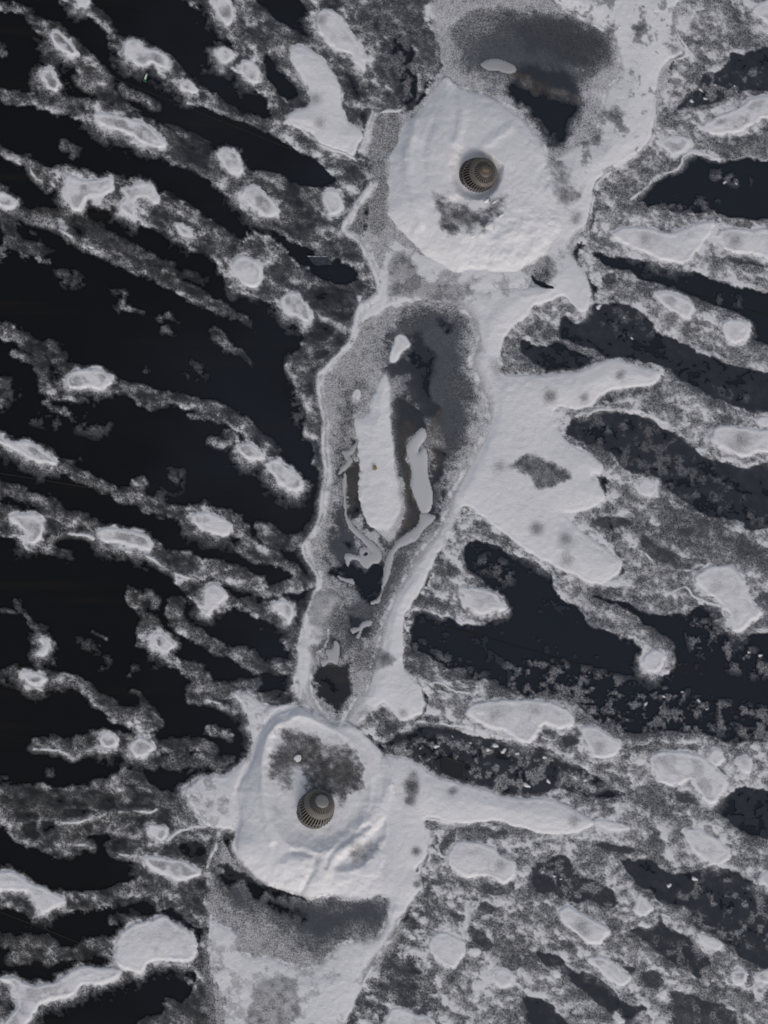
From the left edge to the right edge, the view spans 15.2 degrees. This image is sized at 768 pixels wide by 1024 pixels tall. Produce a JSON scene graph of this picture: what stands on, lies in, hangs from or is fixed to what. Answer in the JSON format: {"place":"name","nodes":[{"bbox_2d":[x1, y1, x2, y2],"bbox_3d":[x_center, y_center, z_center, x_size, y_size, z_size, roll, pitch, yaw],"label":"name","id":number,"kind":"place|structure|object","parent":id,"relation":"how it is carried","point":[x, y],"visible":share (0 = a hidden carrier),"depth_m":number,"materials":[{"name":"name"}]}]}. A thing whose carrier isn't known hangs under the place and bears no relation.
{"place":"outdoors","nodes":[
{"label":"outdoors","id":0,"kind":"place"},
{"bbox_2d":[0,0,767,1023],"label":"roof membrane","id":1,"kind":"object","parent":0,"point":[82,592],"visible":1,"depth_m":22.97,"materials":[{"name":"black"}]},
{"bbox_2d":[0,192,16,208],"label":"snow patch","id":2,"kind":"object","parent":1,"relation":"on","point":[7,201],"visible":1,"depth_m":23.07,"materials":[{"name":"white snow"}]},
{"bbox_2d":[0,434,56,464],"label":"snow patch","id":3,"kind":"object","parent":1,"relation":"on","point":[32,451],"visible":1,"depth_m":22.74,"materials":[{"name":"white snow"}]},
{"bbox_2d":[11,512,45,544],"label":"snow patch","id":4,"kind":"object","parent":1,"relation":"on","point":[32,525],"visible":1,"depth_m":22.64,"materials":[{"name":"white snow"}]},
{"bbox_2d":[0,871,66,914],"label":"snow patch","id":5,"kind":"object","parent":1,"relation":"on","point":[46,900],"visible":1,"depth_m":22.14,"materials":[{"name":"white snow"}]},
{"bbox_2d":[21,670,46,685],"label":"snow patch","id":6,"kind":"object","parent":1,"relation":"on","point":[33,678],"visible":1,"depth_m":22.44,"materials":[{"name":"white snow"}]},
{"bbox_2d":[38,636,50,656],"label":"snow patch","id":7,"kind":"object","parent":1,"relation":"on","point":[45,650],"visible":1,"depth_m":22.49,"materials":[{"name":"white snow"}]},
{"bbox_2d":[41,68,60,91],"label":"snow patch","id":8,"kind":"object","parent":1,"relation":"on","point":[51,80],"visible":1,"depth_m":23.29,"materials":[{"name":"white snow"}]},
{"bbox_2d":[1,965,122,1023],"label":"snow patch","id":9,"kind":"object","parent":1,"relation":"on","point":[30,999],"visible":1,"depth_m":22.03,"materials":[{"name":"white snow"}]},
{"bbox_2d":[50,30,79,56],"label":"snow patch","id":10,"kind":"object","parent":1,"relation":"on","point":[62,42],"visible":1,"depth_m":23.35,"materials":[{"name":"white snow"}]},
{"bbox_2d":[78,0,89,6],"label":"snow patch","id":11,"kind":"object","parent":1,"relation":"on","point":[83,3],"visible":1,"depth_m":23.43,"materials":[{"name":"white snow"}]},
{"bbox_2d":[64,174,114,210],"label":"snow patch","id":12,"kind":"object","parent":1,"relation":"on","point":[78,192],"visible":1,"depth_m":23.16,"materials":[{"name":"white snow"}]},
{"bbox_2d":[65,368,113,390],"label":"snow patch","id":13,"kind":"object","parent":1,"relation":"on","point":[98,379],"visible":1,"depth_m":22.89,"materials":[{"name":"white snow"}]},
{"bbox_2d":[99,731,117,749],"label":"snow patch","id":14,"kind":"object","parent":1,"relation":"on","point":[108,740],"visible":1,"depth_m":22.42,"materials":[{"name":"white snow"}]},
{"bbox_2d":[99,527,152,550],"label":"snow patch","id":15,"kind":"object","parent":1,"relation":"on","point":[141,541],"visible":1,"depth_m":22.71,"materials":[{"name":"white snow"}]},
{"bbox_2d":[94,112,167,148],"bbox_3d":[-2.044,-3.108,23.295,0.644,0.013,0.185,23,78,-2],"label":"snow patch","id":16,"kind":"object","parent":1,"relation":"on","point":[147,135],"visible":1,"depth_m":23.29,"materials":[{"name":"white snow"}]},
{"bbox_2d":[119,182,159,218],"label":"snow patch","id":17,"kind":"object","parent":1,"relation":"on","point":[134,193],"visible":1,"depth_m":23.20,"materials":[{"name":"white snow"}]},
{"bbox_2d":[129,737,155,758],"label":"snow patch","id":18,"kind":"object","parent":1,"relation":"on","point":[142,747],"visible":1,"depth_m":22.44,"materials":[{"name":"white snow"}]},
{"bbox_2d":[143,73,147,81],"bbox_3d":[-1.939,-3.536,23.381,0.026,0.017,0.078,18,78,-3],"label":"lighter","id":19,"kind":"object","parent":1,"relation":"on","point":[145,77],"visible":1,"depth_m":23.37,"materials":[{"name":"green plastic"}]},
{"bbox_2d":[123,39,170,70],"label":"snow patch","id":20,"kind":"object","parent":1,"relation":"on","point":[138,53],"visible":1,"depth_m":23.41,"materials":[{"name":"white snow"}]},
{"bbox_2d":[115,916,197,973],"bbox_3d":[-1.754,3.341,22.188,0.639,0.020,0.444,1,80,-7],"label":"snow patch","id":21,"kind":"object","parent":1,"relation":"on","point":[141,946],"visible":1,"depth_m":22.18,"materials":[{"name":"white snow"}]},
{"bbox_2d":[147,824,168,841],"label":"snow patch","id":22,"kind":"object","parent":1,"relation":"on","point":[159,833],"visible":1,"depth_m":22.34,"materials":[{"name":"white snow"}]},
{"bbox_2d":[152,631,175,654],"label":"snow patch","id":23,"kind":"object","parent":1,"relation":"on","point":[163,643],"visible":1,"depth_m":22.60,"materials":[{"name":"white snow"}]},
{"bbox_2d":[144,856,200,880],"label":"snow patch","id":24,"kind":"object","parent":1,"relation":"on","point":[178,870],"visible":1,"depth_m":22.30,"materials":[{"name":"white snow"}]},
{"bbox_2d":[175,223,195,239],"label":"snow patch","id":25,"kind":"object","parent":1,"relation":"on","point":[186,232],"visible":1,"depth_m":23.20,"materials":[{"name":"white snow"}]},
{"bbox_2d":[178,79,197,93],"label":"snow patch","id":26,"kind":"object","parent":1,"relation":"on","point":[187,85],"visible":1,"depth_m":23.41,"materials":[{"name":"white snow"}]},
{"bbox_2d":[191,511,232,536],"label":"snow patch","id":27,"kind":"object","parent":1,"relation":"on","point":[210,523],"visible":1,"depth_m":22.81,"materials":[{"name":"white snow"}]},
{"bbox_2d":[203,583,227,616],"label":"snow patch","id":28,"kind":"object","parent":1,"relation":"on","point":[215,595],"visible":1,"depth_m":22.71,"materials":[{"name":"white snow"}]},
{"bbox_2d":[212,0,235,25],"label":"snow patch","id":29,"kind":"object","parent":1,"relation":"on","point":[226,12],"visible":1,"depth_m":23.56,"materials":[{"name":"white snow"}]},
{"bbox_2d":[216,47,235,64],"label":"snow patch","id":30,"kind":"object","parent":1,"relation":"on","point":[225,55],"visible":1,"depth_m":23.49,"materials":[{"name":"white snow"}]},
{"bbox_2d":[217,147,243,175],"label":"snow patch","id":31,"kind":"object","parent":1,"relation":"on","point":[230,160],"visible":1,"depth_m":23.34,"materials":[{"name":"white snow"}]},
{"bbox_2d":[183,692,299,829],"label":"snow bank","id":32,"kind":"structure","parent":1,"relation":"on","point":[213,800],"depth_m":22.45,"materials":[{"name":"white snow"}]},
{"bbox_2d":[231,254,262,287],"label":"snow patch","id":33,"kind":"object","parent":1,"relation":"on","point":[247,270],"visible":1,"depth_m":23.20,"materials":[{"name":"white snow"}]},
{"bbox_2d":[239,60,260,83],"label":"snow patch","id":34,"kind":"object","parent":1,"relation":"on","point":[250,71],"visible":1,"depth_m":23.49,"materials":[{"name":"white snow"}]},
{"bbox_2d":[238,442,265,460],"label":"snow patch","id":35,"kind":"object","parent":1,"relation":"on","point":[250,451],"visible":1,"depth_m":22.95,"materials":[{"name":"white snow"}]},
{"bbox_2d":[240,185,279,217],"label":"snow patch","id":36,"kind":"object","parent":1,"relation":"on","point":[258,199],"visible":1,"depth_m":23.31,"materials":[{"name":"white snow"}]},
{"bbox_2d":[271,599,295,622],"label":"snow patch","id":37,"kind":"object","parent":1,"relation":"on","point":[284,608],"visible":1,"depth_m":22.76,"materials":[{"name":"white snow"}]},
{"bbox_2d":[267,458,303,492],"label":"snow patch","id":38,"kind":"object","parent":1,"relation":"on","point":[288,478],"visible":1,"depth_m":22.95,"materials":[{"name":"white snow"}]},
{"bbox_2d":[279,292,312,323],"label":"snow patch","id":39,"kind":"object","parent":1,"relation":"on","point":[293,304],"visible":1,"depth_m":23.19,"materials":[{"name":"white snow"}]},
{"bbox_2d":[210,922,394,1023],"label":"snow bank","id":40,"kind":"structure","parent":1,"relation":"on","point":[260,989],"depth_m":22.25,"materials":[{"name":"white snow"}]},
{"bbox_2d":[296,789,334,828],"bbox_3d":[-0.516,2.299,22.458,0.316,0.254,0.316,36,58,0],"label":"drain strainer","id":41,"kind":"object","parent":1,"relation":"on","point":[316,808],"visible":1,"depth_m":22.40,"materials":[{"name":"black metal"}]},
{"bbox_2d":[233,706,401,901],"bbox_3d":[-0.514,2.276,22.486,1.324,0.095,1.530,1,80,-7],"label":"snow mound","id":42,"kind":"object","parent":1,"relation":"on","point":[349,851],"visible":1,"depth_m":22.49,"materials":[{"name":"white snow"}]},
{"bbox_2d":[294,755,300,761],"bbox_3d":[-0.677,1.932,22.549,0.064,0.037,0.057,-33,85,-11],"label":"snow clod","id":43,"kind":"object","parent":42,"relation":"on","point":[297,758],"visible":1,"depth_m":22.54,"materials":[{"name":"white snow"}]},
{"bbox_2d":[307,256,331,265],"bbox_3d":[-0.520,-2.035,23.285,0.202,0.012,0.079,1,80,-7],"label":"ice sheet","id":44,"kind":"object","parent":1,"relation":"on","point":[320,260],"visible":1,"depth_m":23.28,"materials":[{"name":"black ice"}]},
{"bbox_2d":[296,589,344,717],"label":"snow bank","id":45,"kind":"structure","parent":1,"relation":"on","point":[325,607],"depth_m":22.75,"materials":[{"name":"white snow"}]},
{"bbox_2d":[287,45,363,155],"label":"snow bank","id":46,"kind":"structure","parent":1,"relation":"on","point":[323,120],"depth_m":23.51,"materials":[{"name":"white snow"}]},
{"bbox_2d":[321,641,339,666],"bbox_3d":[-0.423,1.123,22.744,0.151,0.006,0.209,1,80,-7],"label":"slush sheet","id":47,"kind":"object","parent":1,"relation":"on","point":[333,654],"visible":1,"depth_m":22.74,"materials":[{"name":"grey snow"}]},
{"bbox_2d":[322,188,343,215],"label":"snow patch","id":48,"kind":"object","parent":1,"relation":"on","point":[333,201],"visible":1,"depth_m":23.38,"materials":[{"name":"white snow"}]},
{"bbox_2d":[315,9,367,71],"bbox_3d":[-0.336,-3.879,23.632,0.261,0.015,0.640,-37,86,-11],"label":"snow patch","id":49,"kind":"object","parent":1,"relation":"on","point":[334,31],"visible":1,"depth_m":23.63,"materials":[{"name":"white snow"}]},
{"bbox_2d":[338,576,354,584],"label":"slush sheet","id":50,"kind":"object","parent":1,"relation":"on","point":[351,581],"visible":1,"depth_m":22.86,"materials":[{"name":"grey snow"}]},
{"bbox_2d":[338,441,357,474],"bbox_3d":[-0.294,-0.434,23.031,0.112,0.011,0.312,17,79,-4],"label":"slush sheet","id":51,"kind":"object","parent":1,"relation":"on","point":[348,458],"visible":1,"depth_m":23.03,"materials":[{"name":"grey snow"}]},
{"bbox_2d":[354,391,361,401],"bbox_3d":[-0.209,-0.930,23.131,0.065,0.006,0.091,1,80,-7],"label":"snow lump","id":52,"kind":"object","parent":1,"relation":"on","point":[357,396],"visible":1,"depth_m":23.13,"materials":[{"name":"white snow"}]},
{"bbox_2d":[351,620,372,638],"bbox_3d":[-0.174,0.916,22.810,0.107,0.005,0.188,45,78,2],"label":"slush sheet","id":53,"kind":"object","parent":1,"relation":"on","point":[363,625],"visible":1,"depth_m":22.81,"materials":[{"name":"grey snow"}]},
{"bbox_2d":[343,473,381,568],"bbox_3d":[-0.172,0.071,22.958,0.314,0.008,0.775,1,80,-7],"label":"slush sheet","id":54,"kind":"object","parent":1,"relation":"on","point":[372,557],"visible":1,"depth_m":22.92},
{"bbox_2d":[355,373,405,541],"bbox_3d":[-0.053,-0.435,23.053,0.378,0.024,1.378,-5,81,-8],"label":"snow drift","id":55,"kind":"object","parent":1,"relation":"on","point":[381,497],"visible":1,"depth_m":23.04,"materials":[{"name":"white snow"}]},
{"bbox_2d":[0,0,767,1023],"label":"frost","id":56,"kind":"object","parent":1,"relation":"on","point":[666,544],"visible":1,"depth_m":22.99},
{"bbox_2d":[388,333,411,363],"bbox_3d":[0.132,-1.311,23.234,0.161,0.015,0.283,19,78,-3],"label":"snow lump","id":57,"kind":"object","parent":1,"relation":"on","point":[401,345],"visible":1,"depth_m":23.23,"materials":[{"name":"white snow"}]},
{"bbox_2d":[209,22,593,959],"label":"frozen meltwater","id":58,"kind":"structure","parent":1,"relation":"on","point":[327,926],"depth_m":23.04,"materials":[{"name":"grey ice"}]},
{"bbox_2d":[371,513,435,604],"bbox_3d":[0.116,0.358,22.942,0.165,0.008,0.896,34,78,0],"label":"slush sheet","id":59,"kind":"object","parent":1,"relation":"on","point":[426,520],"visible":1,"depth_m":22.97,"materials":[{"name":"grey snow"}]},
{"bbox_2d":[385,1007,435,1023],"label":"snow patch","id":60,"kind":"object","parent":1,"relation":"on","point":[399,1015],"visible":1,"depth_m":22.32,"materials":[{"name":"white snow"}]},
{"bbox_2d":[407,428,432,512],"bbox_3d":[0.289,-0.332,23.081,0.178,0.012,0.696,-5,81,-8],"label":"slush sheet","id":61,"kind":"object","parent":1,"relation":"on","point":[421,487],"visible":1,"depth_m":23.07,"materials":[{"name":"grey snow"}]},
{"bbox_2d":[351,241,530,344],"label":"snow bank","id":62,"kind":"structure","parent":1,"relation":"on","point":[406,275],"depth_m":23.37,"materials":[{"name":"white snow"}]},
{"bbox_2d":[428,932,465,968],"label":"snow patch","id":63,"kind":"object","parent":1,"relation":"on","point":[447,949],"visible":1,"depth_m":22.44,"materials":[{"name":"white snow"}]},
{"bbox_2d":[440,757,464,778],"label":"roof patch","id":64,"kind":"object","parent":1,"relation":"on","point":[451,767],"visible":1,"depth_m":22.70,"materials":[{"name":"black"}]},
{"bbox_2d":[469,948,481,955],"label":"snow patch","id":65,"kind":"object","parent":1,"relation":"on","point":[475,951],"visible":1,"depth_m":22.47,"materials":[{"name":"white snow"}]},
{"bbox_2d":[388,77,565,273],"bbox_3d":[0.767,-2.768,23.524,1.469,0.097,1.663,1,80,-7],"label":"snow mound","id":66,"kind":"object","parent":1,"relation":"on","point":[439,212],"visible":1,"depth_m":23.49,"materials":[{"name":"white snow"}]},
{"bbox_2d":[485,222,492,228],"bbox_3d":[0.857,-2.334,23.434,0.070,0.034,0.064,7,79,-6],"label":"snow clod","id":67,"kind":"object","parent":66,"relation":"on","point":[488,225],"visible":1,"depth_m":23.42,"materials":[{"name":"white snow"}]},
{"bbox_2d":[459,157,496,192],"bbox_3d":[0.789,-2.763,23.510,0.316,0.229,0.316,12,79,-19],"label":"drain strainer","id":68,"kind":"object","parent":1,"relation":"on","point":[477,174],"visible":1,"depth_m":23.44,"materials":[{"name":"black metal"}]},
{"bbox_2d":[446,840,517,883],"bbox_3d":[0.776,2.747,22.594,0.579,0.019,0.294,10,79,-5],"label":"snow patch","id":69,"kind":"object","parent":1,"relation":"on","point":[466,859],"visible":1,"depth_m":22.59,"materials":[{"name":"white snow"}]},
{"bbox_2d":[460,586,506,614],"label":"snow patch","id":70,"kind":"object","parent":1,"relation":"on","point":[481,601],"visible":1,"depth_m":22.95,"materials":[{"name":"white snow"}]},
{"bbox_2d":[377,755,594,937],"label":"snow bank","id":71,"kind":"structure","parent":1,"relation":"on","point":[422,794],"depth_m":22.63,"materials":[{"name":"white snow"}]},
{"bbox_2d":[481,59,516,73],"bbox_3d":[0.951,-3.683,23.753,0.301,0.008,0.128,1,80,-7],"label":"slush sheet","id":72,"kind":"object","parent":1,"relation":"on","point":[502,66],"visible":1,"depth_m":23.75,"materials":[{"name":"grey snow"}]},
{"bbox_2d":[490,969,514,988],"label":"snow patch","id":73,"kind":"object","parent":1,"relation":"on","point":[502,978],"visible":1,"depth_m":22.46,"materials":[{"name":"white snow"}]},
{"bbox_2d":[342,0,683,726],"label":"snow bank","id":74,"kind":"structure","parent":1,"relation":"on","point":[527,482],"depth_m":23.27,"materials":[{"name":"white snow"}]},
{"bbox_2d":[467,699,574,743],"bbox_3d":[1.090,1.661,22.822,0.869,0.020,0.359,1,80,-7],"label":"snow patch","id":75,"kind":"object","parent":1,"relation":"on","point":[523,720],"visible":1,"depth_m":22.82,"materials":[{"name":"white snow"}]},
{"bbox_2d":[552,969,560,977],"bbox_3d":[1.351,3.614,22.514,0.071,0.007,0.070,1,80,-7],"label":"snow lump","id":76,"kind":"object","parent":1,"relation":"on","point":[555,973],"visible":1,"depth_m":22.51,"materials":[{"name":"white snow"}]},
{"bbox_2d":[559,905,609,944],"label":"snow patch","id":77,"kind":"object","parent":1,"relation":"on","point":[585,928],"visible":1,"depth_m":22.59,"materials":[{"name":"white snow"}]},
{"bbox_2d":[580,725,621,758],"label":"snow patch","id":78,"kind":"object","parent":1,"relation":"on","point":[600,743],"visible":1,"depth_m":22.87,"materials":[{"name":"white snow"}]},
{"bbox_2d":[587,955,631,986],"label":"snow patch","id":79,"kind":"object","parent":1,"relation":"on","point":[613,972],"visible":1,"depth_m":22.56,"materials":[{"name":"white snow"}]},
{"bbox_2d":[595,819,630,832],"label":"snow patch","id":80,"kind":"object","parent":1,"relation":"on","point":[615,826],"visible":1,"depth_m":22.77,"materials":[{"name":"white snow"}]},
{"bbox_2d":[614,1014,624,1023],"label":"snow lump","id":81,"kind":"object","parent":1,"relation":"on","point":[618,1018],"visible":1,"depth_m":22.51,"materials":[{"name":"white snow"}]},
{"bbox_2d":[634,894,653,916],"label":"snow patch","id":82,"kind":"object","parent":1,"relation":"on","point":[643,907],"visible":1,"depth_m":22.68,"materials":[{"name":"white snow"}]},
{"bbox_2d":[634,478,659,497],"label":"snow patch","id":83,"kind":"object","parent":1,"relation":"on","point":[646,487],"visible":1,"depth_m":23.28,"materials":[{"name":"white snow"}]},
{"bbox_2d":[642,649,666,675],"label":"snow patch","id":84,"kind":"object","parent":1,"relation":"on","point":[653,662],"visible":1,"depth_m":23.03,"materials":[{"name":"white snow"}]},
{"bbox_2d":[653,1018,667,1023],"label":"snow patch","id":85,"kind":"object","parent":1,"relation":"on","point":[660,1021],"visible":1,"depth_m":22.54,"materials":[{"name":"white snow"}]},
{"bbox_2d":[658,989,668,999],"bbox_3d":[2.196,3.790,22.584,0.089,0.007,0.085,1,80,-7],"label":"snow lump","id":86,"kind":"object","parent":1,"relation":"on","point":[663,994],"visible":1,"depth_m":22.58,"materials":[{"name":"white snow"}]},
{"bbox_2d":[612,221,715,264],"bbox_3d":[2.307,-2.223,23.653,0.874,0.018,0.385,1,80,-7],"label":"snow patch","id":87,"kind":"object","parent":1,"relation":"on","point":[683,246],"visible":1,"depth_m":23.65,"materials":[{"name":"white snow"}]},
{"bbox_2d":[653,291,694,318],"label":"snow patch","id":88,"kind":"object","parent":1,"relation":"on","point":[682,306],"visible":1,"depth_m":23.57,"materials":[{"name":"white snow"}]},
{"bbox_2d":[659,135,692,156],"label":"snow patch","id":89,"kind":"object","parent":1,"relation":"on","point":[674,145],"visible":1,"depth_m":23.81,"materials":[{"name":"white snow"}]},
{"bbox_2d":[649,750,727,803],"bbox_3d":[2.429,2.075,22.910,0.668,0.016,0.345,23,78,-2],"label":"snow patch","id":90,"kind":"object","parent":1,"relation":"on","point":[705,777],"visible":1,"depth_m":22.91,"materials":[{"name":"white snow"}]},
{"bbox_2d":[684,828,731,865],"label":"snow patch","id":91,"kind":"object","parent":1,"relation":"on","point":[709,848],"visible":1,"depth_m":22.82,"materials":[{"name":"white snow"}]},
{"bbox_2d":[696,932,724,951],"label":"snow patch","id":92,"kind":"object","parent":1,"relation":"on","point":[709,943],"visible":1,"depth_m":22.70,"materials":[{"name":"white snow"}]},
{"bbox_2d":[709,748,724,766],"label":"snow patch","id":93,"kind":"object","parent":1,"relation":"on","point":[716,757],"visible":1,"depth_m":22.96,"materials":[{"name":"white snow"}]},
{"bbox_2d":[694,565,762,632],"bbox_3d":[2.797,0.656,23.202,0.356,0.019,0.612,-37,86,-11],"label":"snow patch","id":94,"kind":"object","parent":1,"relation":"on","point":[726,588],"visible":1,"depth_m":23.19,"materials":[{"name":"white snow"}]},
{"bbox_2d":[704,95,767,135],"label":"snow patch","id":95,"kind":"object","parent":1,"relation":"on","point":[748,113],"visible":1,"depth_m":23.91,"materials":[{"name":"white snow"}]},
{"bbox_2d":[722,319,750,344],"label":"snow patch","id":96,"kind":"object","parent":1,"relation":"on","point":[737,331],"visible":1,"depth_m":23.59,"materials":[{"name":"white snow"}]},
{"bbox_2d":[731,969,747,985],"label":"snow patch","id":97,"kind":"object","parent":1,"relation":"on","point":[738,977],"visible":1,"depth_m":22.67,"materials":[{"name":"white snow"}]},
{"bbox_2d":[712,425,767,457],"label":"snow patch","id":98,"kind":"object","parent":1,"relation":"on","point":[742,442],"visible":1,"depth_m":23.43,"materials":[{"name":"white snow"}]},
{"bbox_2d":[717,227,767,260],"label":"snow patch","id":99,"kind":"object","parent":1,"relation":"on","point":[741,241],"visible":1,"depth_m":23.73,"materials":[{"name":"white snow"}]},
{"bbox_2d":[737,755,753,773],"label":"snow patch","id":100,"kind":"object","parent":1,"relation":"on","point":[744,764],"visible":1,"depth_m":22.98,"materials":[{"name":"white snow"}]},
{"bbox_2d":[753,0,767,22],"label":"snow patch","id":101,"kind":"object","parent":1,"relation":"on","point":[760,10],"visible":1,"depth_m":24.10,"materials":[{"name":"white snow"}]},
{"bbox_2d":[754,970,767,985],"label":"snow patch","id":102,"kind":"object","parent":1,"relation":"on","point":[761,978],"visible":1,"depth_m":22.69,"materials":[{"name":"white snow"}]},
{"bbox_2d":[756,416,767,428],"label":"snow patch","id":103,"kind":"object","parent":1,"relation":"on","point":[761,421],"visible":1,"depth_m":23.49,"materials":[{"name":"white snow"}]},
{"bbox_2d":[760,871,767,887],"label":"snow patch","id":104,"kind":"object","parent":1,"relation":"on","point":[764,879],"visible":1,"depth_m":22.83,"materials":[{"name":"white snow"}]}
]}

